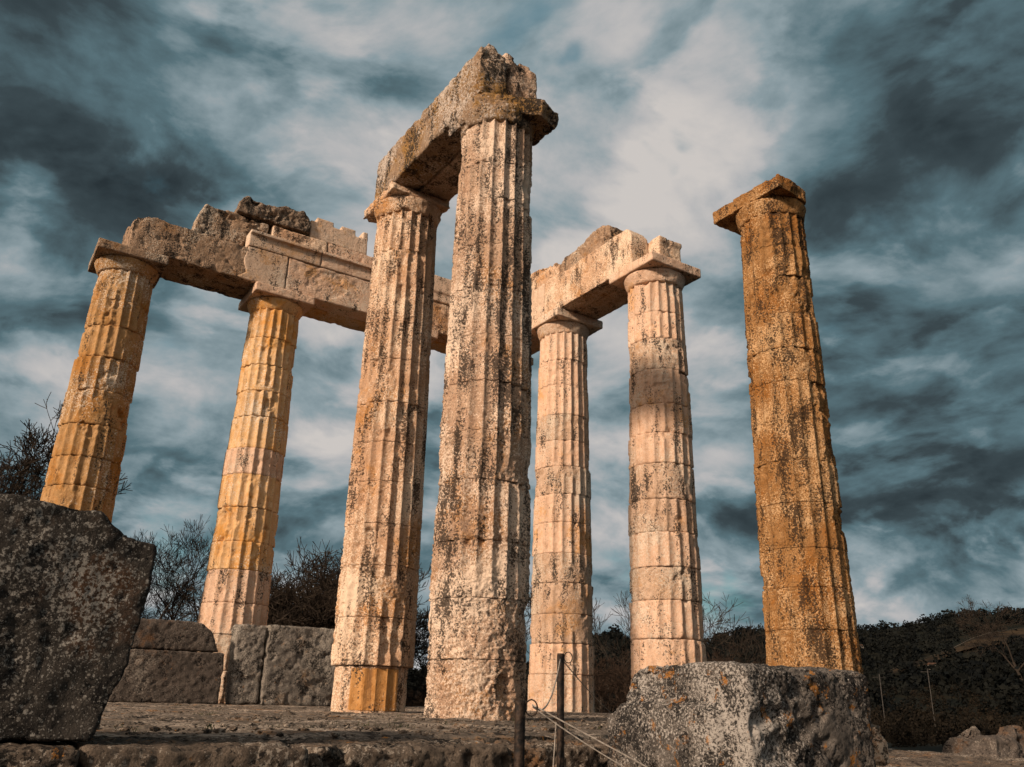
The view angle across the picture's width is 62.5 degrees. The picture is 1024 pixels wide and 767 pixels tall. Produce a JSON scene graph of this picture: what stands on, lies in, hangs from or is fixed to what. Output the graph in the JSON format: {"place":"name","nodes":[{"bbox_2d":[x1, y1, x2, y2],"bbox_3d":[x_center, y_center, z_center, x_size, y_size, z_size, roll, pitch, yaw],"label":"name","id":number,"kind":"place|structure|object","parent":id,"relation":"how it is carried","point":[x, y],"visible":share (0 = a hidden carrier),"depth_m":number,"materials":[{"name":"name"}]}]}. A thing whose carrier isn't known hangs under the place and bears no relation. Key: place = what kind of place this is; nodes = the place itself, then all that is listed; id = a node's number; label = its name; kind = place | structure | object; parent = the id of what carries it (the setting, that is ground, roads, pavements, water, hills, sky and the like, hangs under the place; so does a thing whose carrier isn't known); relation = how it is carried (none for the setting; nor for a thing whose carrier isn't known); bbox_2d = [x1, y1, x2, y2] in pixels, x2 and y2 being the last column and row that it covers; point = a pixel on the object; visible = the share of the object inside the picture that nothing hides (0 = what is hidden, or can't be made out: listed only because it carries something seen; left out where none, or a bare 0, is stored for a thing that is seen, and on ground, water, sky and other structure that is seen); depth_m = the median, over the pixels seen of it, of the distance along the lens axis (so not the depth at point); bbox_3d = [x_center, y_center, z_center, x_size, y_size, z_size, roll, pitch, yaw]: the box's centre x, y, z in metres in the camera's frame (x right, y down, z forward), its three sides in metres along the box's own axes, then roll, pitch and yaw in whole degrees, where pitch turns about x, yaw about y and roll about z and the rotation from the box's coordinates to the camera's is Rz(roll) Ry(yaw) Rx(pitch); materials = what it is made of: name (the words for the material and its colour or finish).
{"place":"outdoors","nodes":[
{"label":"outdoors","id":0,"kind":"place"},
{"bbox_2d":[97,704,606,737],"bbox_3d":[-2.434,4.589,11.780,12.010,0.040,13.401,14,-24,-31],"label":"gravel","id":1,"kind":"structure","parent":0,"point":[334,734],"depth_m":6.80,"materials":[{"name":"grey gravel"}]},
{"bbox_2d":[57,702,880,742],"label":"pavement","id":2,"kind":"structure","parent":0,"point":[146,709],"depth_m":7.61,"materials":[{"name":"stone"}]},
{"bbox_2d":[40,238,168,522],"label":"column","id":3,"kind":"structure","parent":2,"relation":"on","point":[83,471],"depth_m":19.29,"materials":[{"name":"brown stone"}]},
{"bbox_2d":[122,226,248,299],"bbox_3d":[-8.175,-3.028,22.234,3.935,0.930,0.695,14,-24,-31],"label":"architrave","id":4,"kind":"object","parent":3,"relation":"on","point":[202,283],"visible":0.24,"depth_m":22.04,"materials":[{"name":"stone"}]},
{"bbox_2d":[126,217,287,290],"bbox_3d":[-7.787,-3.253,21.735,3.905,1.026,0.661,14,-24,-31],"label":"architrave","id":5,"kind":"object","parent":3,"relation":"on","point":[192,252],"visible":0.89,"depth_m":21.46,"materials":[{"name":"stone"}]},
{"bbox_2d":[191,204,268,245],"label":"stone block","id":6,"kind":"structure","parent":5,"relation":"on","point":[226,225],"depth_m":22.30,"materials":[{"name":"stone"}]},
{"bbox_2d":[234,196,310,235],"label":"stone block","id":7,"kind":"structure","parent":6,"relation":"on","point":[249,208],"depth_m":23.20,"materials":[{"name":"stone"}]},
{"bbox_2d":[245,229,322,266],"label":"cornice block","id":8,"kind":"structure","parent":5,"relation":"on","point":[305,254],"depth_m":22.60,"materials":[{"name":"stone"}]},
{"bbox_2d":[108,648,223,703],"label":"stone block","id":9,"kind":"structure","parent":2,"relation":"on","point":[162,676],"depth_m":16.96,"materials":[{"name":"grey stone"}]},
{"bbox_2d":[131,618,217,652],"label":"stone block","id":10,"kind":"structure","parent":9,"relation":"on","point":[169,635],"depth_m":17.23,"materials":[{"name":"grey stone"}]},
{"bbox_2d":[225,624,266,704],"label":"stone block","id":11,"kind":"structure","parent":2,"relation":"on","point":[245,662],"depth_m":17.95,"materials":[{"name":"grey stone"}]},
{"bbox_2d":[197,281,314,702],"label":"column","id":12,"kind":"structure","parent":2,"relation":"on","point":[237,585],"depth_m":20.61,"materials":[{"name":"stone"}]},
{"bbox_2d":[284,258,370,321],"bbox_3d":[-4.600,-2.429,23.674,3.756,0.991,0.642,14,-24,-31],"label":"architrave","id":13,"kind":"object","parent":12,"relation":"on","point":[334,292],"visible":0.51,"depth_m":23.15,"materials":[{"name":"stone"}]},
{"bbox_2d":[268,226,327,251],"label":"stone block","id":14,"kind":"structure","parent":13,"relation":"on","point":[276,231],"depth_m":23.35,"materials":[{"name":"stone"}]},
{"bbox_2d":[318,251,371,281],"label":"cornice block","id":15,"kind":"structure","parent":13,"relation":"on","point":[344,265],"depth_m":23.49,"materials":[{"name":"stone"}]},
{"bbox_2d":[327,244,373,265],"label":"stone block","id":16,"kind":"structure","parent":13,"relation":"on","point":[348,254],"depth_m":24.12,"materials":[{"name":"stone"}]},
{"bbox_2d":[308,218,367,254],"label":"stone block","id":17,"kind":"structure","parent":16,"relation":"on","point":[329,233],"depth_m":24.15,"materials":[{"name":"beige stone"}]},
{"bbox_2d":[303,307,365,331],"bbox_3d":[-4.969,-2.225,24.193,3.761,0.957,0.697,14,-24,-31],"label":"architrave","id":18,"kind":"object","parent":12,"relation":"on","point":[331,318],"visible":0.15,"depth_m":23.97,"materials":[{"name":"stone"}]},
{"bbox_2d":[256,624,335,706],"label":"stone block","id":19,"kind":"structure","parent":2,"relation":"on","point":[297,668],"depth_m":18.41,"materials":[{"name":"grey stone"}]},
{"bbox_2d":[113,704,600,731],"bbox_3d":[-1.616,4.277,10.902,9.369,0.050,9.508,14,-24,-31],"label":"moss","id":20,"kind":"object","parent":2,"relation":"on","point":[310,726],"visible":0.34,"depth_m":7.23,"materials":[{"name":"green plant"}]},
{"bbox_2d":[331,181,449,712],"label":"column","id":21,"kind":"structure","parent":2,"relation":"on","point":[372,652],"depth_m":14.04,"materials":[{"name":"stone"}]},
{"bbox_2d":[375,43,506,198],"bbox_3d":[-1.368,-4.539,15.190,0.583,1.194,3.931,14,-24,-31],"label":"architrave","id":22,"kind":"object","parent":21,"relation":"on","point":[425,149],"visible":0.81,"depth_m":14.72,"materials":[{"name":"yellow stone"}]},
{"bbox_2d":[417,53,536,201],"bbox_3d":[-0.873,-4.418,15.471,0.711,1.190,3.842,14,-24,-31],"label":"architrave","id":23,"kind":"object","parent":21,"relation":"on","point":[442,183],"visible":0.16,"depth_m":14.97,"materials":[{"name":"stone"}]},
{"bbox_2d":[431,330,437,342],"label":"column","id":24,"kind":"structure","parent":2,"relation":"on","point":[434,335],"depth_m":24.41,"materials":[{"name":"stone"}]},
{"bbox_2d":[431,341,446,353],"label":"architrave","id":25,"kind":"object","parent":24,"relation":"on","point":[438,346],"visible":0.02,"depth_m":25.67,"materials":[{"name":"stone"}]},
{"bbox_2d":[423,92,558,720],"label":"column","id":26,"kind":"structure","parent":2,"relation":"on","point":[479,595],"depth_m":11.48,"materials":[{"name":"stone"}]},
{"bbox_2d":[527,307,602,712],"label":"column","id":27,"kind":"structure","parent":2,"relation":"on","point":[562,607],"depth_m":21.27,"materials":[{"name":"stone"}]},
{"bbox_2d":[531,337,539,354],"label":"architrave","id":28,"kind":"object","parent":27,"relation":"on","point":[535,345],"visible":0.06,"depth_m":25.34,"materials":[{"name":"stone"}]},
{"bbox_2d":[531,284,544,338],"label":"architrave","id":29,"kind":"object","parent":27,"relation":"on","point":[538,300],"visible":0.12,"depth_m":23.90,"materials":[{"name":"stone"}]},
{"bbox_2d":[609,251,706,680],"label":"column","id":30,"kind":"structure","parent":2,"relation":"on","point":[666,618],"depth_m":18.49,"materials":[{"name":"stone"}]},
{"bbox_2d":[544,229,647,313],"bbox_3d":[2.150,-2.820,22.356,0.579,1.142,3.712,14,-24,-31],"label":"architrave","id":31,"kind":"object","parent":30,"relation":"on","point":[582,283],"visible":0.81,"depth_m":21.98,"materials":[{"name":"stone"}]},
{"bbox_2d":[530,263,561,290],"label":"stone block","id":32,"kind":"structure","parent":31,"relation":"on","point":[539,277],"depth_m":24.11,"materials":[{"name":"stone"}]},
{"bbox_2d":[560,225,622,271],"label":"stone block","id":33,"kind":"structure","parent":31,"relation":"on","point":[599,237],"depth_m":22.48,"materials":[{"name":"stone"}]},
{"bbox_2d":[575,235,681,319],"bbox_3d":[2.825,-2.612,22.503,0.791,0.887,4.107,14,-24,-31],"label":"architrave","id":34,"kind":"object","parent":30,"relation":"on","point":[612,301],"visible":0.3,"depth_m":22.16,"materials":[{"name":"stone"}]},
{"bbox_2d":[0,0,1023,669],"label":"sky","id":35,"kind":"structure","parent":0,"point":[899,123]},
{"bbox_2d":[526,614,1023,752],"bbox_3d":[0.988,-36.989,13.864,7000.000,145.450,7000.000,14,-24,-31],"label":"ground","id":36,"kind":"structure","parent":0,"point":[933,748],"depth_m":468.25,"materials":[{"name":"brown soil"}]},
{"bbox_2d":[0,393,132,499],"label":"bare tree","id":37,"kind":"object","parent":36,"relation":"on","point":[23,472],"visible":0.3,"depth_m":34.06,"materials":[{"name":"brown plant"}]},
{"bbox_2d":[134,527,209,621],"bbox_3d":[-14.661,10.396,35.406,10.108,8.687,6.223,-4,-21,14],"label":"bare tree","id":38,"kind":"object","parent":36,"relation":"on","point":[167,556],"visible":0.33,"depth_m":36.42,"materials":[{"name":"brown plant"}]},
{"bbox_2d":[143,567,203,621],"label":"bare tree","id":39,"kind":"object","parent":36,"relation":"on","point":[181,608],"visible":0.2,"depth_m":40.03,"materials":[{"name":"brown plant"}]},
{"bbox_2d":[133,515,291,620],"bbox_3d":[-14.615,10.738,37.293,8.408,9.402,6.835,14,-24,-31],"label":"bare tree","id":40,"kind":"object","parent":36,"relation":"on","point":[204,542],"visible":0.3,"depth_m":37.10,"materials":[{"name":"brown plant"}]},
{"bbox_2d":[170,538,429,673],"bbox_3d":[-7.026,8.636,27.521,8.492,6.740,9.112,-2,-21,9],"label":"bare bush","id":41,"kind":"object","parent":36,"relation":"on","point":[280,604],"visible":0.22,"depth_m":26.54,"materials":[{"name":"brown plant"}]},
{"bbox_2d":[267,539,430,705],"bbox_3d":[-5.949,9.037,28.962,7.099,7.228,8.683,-2,-21,10],"label":"bare bush","id":42,"kind":"object","parent":36,"relation":"on","point":[304,622],"visible":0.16,"depth_m":27.75,"materials":[{"name":"brown plant"}]},
{"bbox_2d":[269,559,429,705],"bbox_3d":[-6.283,10.226,31.347,10.600,7.407,7.438,0,-21,3],"label":"bare bush","id":43,"kind":"object","parent":36,"relation":"on","point":[420,679],"visible":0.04,"depth_m":30.75,"materials":[{"name":"brown plant"}]},
{"bbox_2d":[406,684,424,706],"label":"bare bush","id":44,"kind":"object","parent":36,"relation":"on","point":[416,701],"visible":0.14,"depth_m":43.03,"materials":[{"name":"brown plant"}]},
{"bbox_2d":[514,699,537,766],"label":"barrier post","id":45,"kind":"object","parent":36,"relation":"on","point":[519,738],"visible":1,"depth_m":3.04,"materials":[{"name":"black metal"}]},
{"bbox_2d":[533,707,624,766],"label":"rope","id":46,"kind":"object","parent":45,"relation":"attached to","point":[578,738],"visible":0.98,"depth_m":3.09,"materials":[{"name":"beige fabric"}]},
{"bbox_2d":[532,705,647,766],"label":"rope","id":47,"kind":"object","parent":45,"relation":"attached to","point":[591,736],"visible":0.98,"depth_m":3.07,"materials":[{"name":"beige fabric"}]},
{"bbox_2d":[524,585,531,709],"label":"bare tree","id":48,"kind":"object","parent":36,"relation":"on","point":[527,631],"visible":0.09,"depth_m":43.10,"materials":[{"name":"brown plant"}]},
{"bbox_2d":[592,591,630,712],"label":"bare tree","id":49,"kind":"object","parent":36,"relation":"on","point":[599,626],"visible":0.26,"depth_m":47.79,"materials":[{"name":"brown plant"}]},
{"bbox_2d":[593,645,631,712],"bbox_3d":[4.547,14.095,37.760,5.834,4.406,6.788,-8,-22,23],"label":"bare bush","id":50,"kind":"object","parent":36,"relation":"on","point":[615,682],"visible":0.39,"depth_m":36.73,"materials":[{"name":"brown plant"}]},
{"bbox_2d":[406,682,1023,742],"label":"scrub","id":51,"kind":"object","parent":36,"relation":"on","point":[926,721],"visible":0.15,"depth_m":171.39,"materials":[{"name":"plant"}]},
{"bbox_2d":[407,606,1023,718],"bbox_3d":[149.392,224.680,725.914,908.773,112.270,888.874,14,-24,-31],"label":"woodland","id":52,"kind":"object","parent":36,"relation":"on","point":[997,664],"visible":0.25,"depth_m":448.15,"materials":[{"name":"green plant"}]},
{"bbox_2d":[702,592,765,663],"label":"bare tree","id":53,"kind":"object","parent":36,"relation":"on","point":[744,647],"visible":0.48,"depth_m":44.79,"materials":[{"name":"brown plant"}]},
{"bbox_2d":[706,643,765,663],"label":"bare bush","id":54,"kind":"object","parent":36,"relation":"on","point":[719,660],"visible":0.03,"depth_m":40.50,"materials":[{"name":"brown plant"}]},
{"bbox_2d":[713,653,765,663],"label":"bare bush","id":55,"kind":"object","parent":36,"relation":"on","point":[739,661],"visible":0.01,"depth_m":42.59,"materials":[{"name":"brown plant"}]},
{"bbox_2d":[877,674,886,721],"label":"utility pole","id":56,"kind":"object","parent":36,"relation":"on","point":[879,677],"visible":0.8,"depth_m":104.18,"materials":[{"name":"grey wood"}]},
{"bbox_2d":[927,669,936,732],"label":"utility pole","id":57,"kind":"object","parent":36,"relation":"on","point":[931,696],"visible":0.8,"depth_m":106.36,"materials":[{"name":"grey wood"}]},
{"bbox_2d":[881,720,998,746],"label":"brush","id":58,"kind":"object","parent":36,"relation":"on","point":[903,740],"visible":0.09,"depth_m":42.37,"materials":[{"name":"plant"}]},
{"bbox_2d":[876,748,1023,766],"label":"foundation","id":59,"kind":"object","parent":36,"relation":"on","point":[904,758],"visible":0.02,"depth_m":12.08,"materials":[{"name":"stone"}]},
{"bbox_2d":[0,741,79,766],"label":"step block","id":60,"kind":"structure","parent":59,"relation":"on","point":[37,754],"depth_m":3.42,"materials":[{"name":"stone"}]},
{"bbox_2d":[0,494,156,741],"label":"stone block","id":61,"kind":"structure","parent":60,"relation":"on","point":[75,584],"depth_m":3.78,"materials":[{"name":"grey stone"}]},
{"bbox_2d":[60,735,308,766],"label":"step block","id":62,"kind":"structure","parent":59,"relation":"on","point":[144,751],"depth_m":3.81,"materials":[{"name":"stone"}]},
{"bbox_2d":[262,737,513,766],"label":"step block","id":63,"kind":"structure","parent":59,"relation":"on","point":[414,752],"depth_m":4.38,"materials":[{"name":"stone"}]},
{"bbox_2d":[479,738,600,766],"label":"step block","id":64,"kind":"structure","parent":59,"relation":"on","point":[539,753],"depth_m":5.70,"materials":[{"name":"stone"}]},
{"bbox_2d":[545,736,608,766],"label":"step block","id":65,"kind":"structure","parent":59,"relation":"on","point":[603,761],"depth_m":6.54,"materials":[{"name":"stone"}]},
{"bbox_2d":[607,661,875,766],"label":"stone block","id":66,"kind":"structure","parent":59,"relation":"on","point":[718,714],"depth_m":5.19,"materials":[{"name":"grey stone"}]},
{"bbox_2d":[713,174,862,673],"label":"column","id":67,"kind":"structure","parent":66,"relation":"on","point":[809,612],"depth_m":15.42,"materials":[{"name":"stone"}]},
{"bbox_2d":[872,727,889,766],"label":"rock","id":68,"kind":"object","parent":59,"relation":"on","point":[880,747],"visible":0.69,"depth_m":5.96,"materials":[{"name":"stone"}]},
{"bbox_2d":[959,734,1023,758],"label":"rock","id":69,"kind":"object","parent":59,"relation":"on","point":[998,746],"visible":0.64,"depth_m":13.71,"materials":[{"name":"grey stone"}]},
{"bbox_3d":[-0.817,2.287,4.099,6.920,0.288,1.024,14,-24,-31],"label":"step block","id":70,"kind":"object","parent":59,"relation":"on","visible":0},
{"bbox_2d":[557,652,572,766],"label":"barrier post","id":71,"kind":"object","parent":70,"relation":"on","point":[560,715],"visible":1,"depth_m":4.42,"materials":[{"name":"black metal"}]},
{"bbox_2d":[532,659,560,710],"bbox_3d":[0.167,1.338,3.805,0.007,0.250,1.394,-1,-21,7],"label":"rope","id":72,"kind":"object","parent":71,"relation":"attached to","point":[553,688],"visible":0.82,"depth_m":4.03,"materials":[{"name":"grey fabric"}]},
{"bbox_2d":[553,722,556,766],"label":"rope","id":73,"kind":"object","parent":71,"relation":"hanging from","point":[554,745],"visible":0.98,"depth_m":4.31,"materials":[{"name":"beige fabric"}]},
{"bbox_2d":[564,662,611,713],"bbox_3d":[0.559,2.073,5.615,0.006,0.339,2.516,-4,-21,13],"label":"rope","id":74,"kind":"object","parent":71,"relation":"attached to","point":[584,685],"visible":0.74,"depth_m":5.16,"materials":[{"name":"grey fabric"}]},
{"bbox_2d":[942,726,981,752],"bbox_3d":[8.962,7.093,16.678,0.843,0.628,0.740,14,-24,-31],"label":"rock","id":75,"kind":"object","parent":36,"relation":"on","point":[959,744],"visible":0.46,"depth_m":16.62,"materials":[{"name":"brown stone"}]},
{"bbox_2d":[953,598,1023,679],"bbox_3d":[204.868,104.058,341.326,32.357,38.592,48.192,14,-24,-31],"label":"bare tree","id":76,"kind":"object","parent":36,"relation":"on","point":[988,630],"visible":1,"depth_m":348.34,"materials":[{"name":"brown plant"}]},
{"bbox_2d":[996,725,1023,752],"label":"rock","id":77,"kind":"object","parent":36,"relation":"on","point":[1016,732],"visible":0.36,"depth_m":14.76,"materials":[{"name":"brown stone"}]},
{"bbox_2d":[883,628,1023,674],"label":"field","id":78,"kind":"structure","parent":0,"point":[1018,632],"depth_m":522.83,"materials":[{"name":"brown plant"}]},
{"bbox_3d":[-0.545,4.040,24.651,1.607,10.229,1.607,14,-24,-31],"label":"column","id":79,"kind":"object","parent":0,"visible":0},
{"bbox_2d":[432,302,449,343],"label":"architrave","id":80,"kind":"object","parent":79,"relation":"on","point":[440,315],"visible":0.2,"depth_m":24.86,"materials":[{"name":"stone"}]},
{"bbox_2d":[433,275,451,305],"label":"cornice block","id":81,"kind":"structure","parent":80,"relation":"on","point":[442,288],"depth_m":25.09,"materials":[{"name":"stone"}]}
]}

